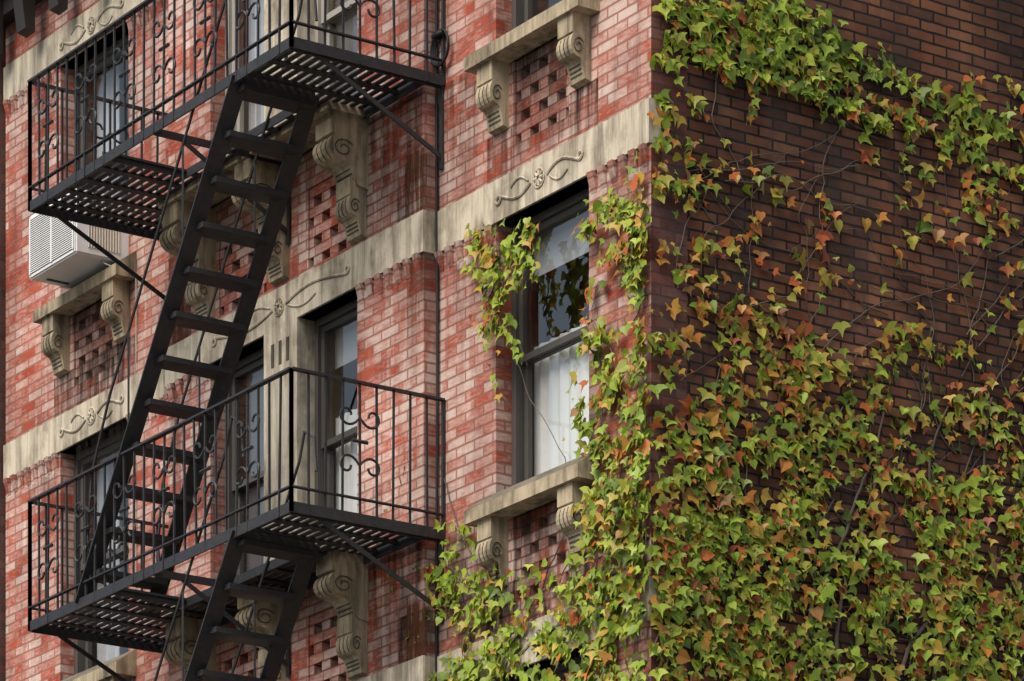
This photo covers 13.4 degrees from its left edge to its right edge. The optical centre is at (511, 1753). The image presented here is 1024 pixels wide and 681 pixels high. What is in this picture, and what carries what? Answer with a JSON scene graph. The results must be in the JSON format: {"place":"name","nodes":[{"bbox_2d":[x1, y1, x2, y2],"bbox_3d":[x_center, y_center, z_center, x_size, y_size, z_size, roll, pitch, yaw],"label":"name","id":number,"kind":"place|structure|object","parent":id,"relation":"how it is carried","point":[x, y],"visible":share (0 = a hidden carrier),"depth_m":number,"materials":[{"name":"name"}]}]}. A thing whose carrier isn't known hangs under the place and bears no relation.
{"place":"outdoors","nodes":[
{"label":"outdoors","id":0,"kind":"place"},
{"bbox_2d":[0,26,5,680],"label":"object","id":1,"kind":"structure","parent":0,"point":[2,382],"depth_m":33.55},
{"bbox_2d":[6,0,686,680],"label":"brick wall","id":2,"kind":"structure","parent":0,"point":[396,334],"depth_m":28.62,"materials":[{"name":"red brick"}]},
{"bbox_2d":[0,0,67,55],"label":"cornice","id":3,"kind":"structure","parent":2,"relation":"attached to","point":[21,13],"depth_m":32.89,"materials":[{"name":"beige stone"}]},
{"bbox_2d":[29,188,128,288],"bbox_3d":[-3.211,-11.172,32.267,0.620,0.482,1.019,0,0,-34],"label":"air conditioner","id":4,"kind":"object","parent":2,"relation":"attached to","point":[61,253],"visible":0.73,"depth_m":31.95,"materials":[{"name":"paint"}]},
{"bbox_2d":[100,261,136,680],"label":"cable","id":5,"kind":"object","parent":4,"relation":"hanging from","point":[135,373],"visible":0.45,"depth_m":31.80,"materials":[{"name":"black plastic"}]},
{"bbox_2d":[27,0,445,680],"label":"fire escape","id":6,"kind":"object","parent":2,"relation":"attached to","point":[303,102],"visible":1,"depth_m":29.07,"materials":[{"name":"black metal"}]},
{"bbox_2d":[61,37,597,663],"bbox_3d":[-1.621,-4.818,30.064,0.101,15.552,7.550,0,0,-34],"label":"brick panel","id":7,"kind":"object","parent":2,"relation":"attached to","point":[405,619],"visible":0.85,"depth_m":28.51,"materials":[{"name":"red brick"}]},
{"bbox_2d":[74,0,588,680],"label":"windows","id":8,"kind":"structure","parent":2,"relation":"in","point":[548,312],"depth_m":29.66,"materials":[{"name":"glass"}]},
{"bbox_2d":[3,0,660,680],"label":"stone trim","id":9,"kind":"structure","parent":2,"relation":"attached to","point":[283,316],"depth_m":29.09,"materials":[{"name":"beige stone"}]},
{"bbox_2d":[430,0,449,679],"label":"facade cable","id":10,"kind":"object","parent":2,"relation":"attached to","point":[437,35],"visible":1,"depth_m":28.44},
{"label":"ground","id":11,"kind":"structure","parent":0,"visible":0},
{"bbox_2d":[687,0,1023,680],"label":"side brick wall","id":12,"kind":"structure","parent":11,"relation":"on","point":[950,42],"depth_m":27.48,"materials":[{"name":"brown brick"}]},
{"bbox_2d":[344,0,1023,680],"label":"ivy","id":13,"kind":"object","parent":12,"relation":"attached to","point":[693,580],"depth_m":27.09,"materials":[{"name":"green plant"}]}
]}

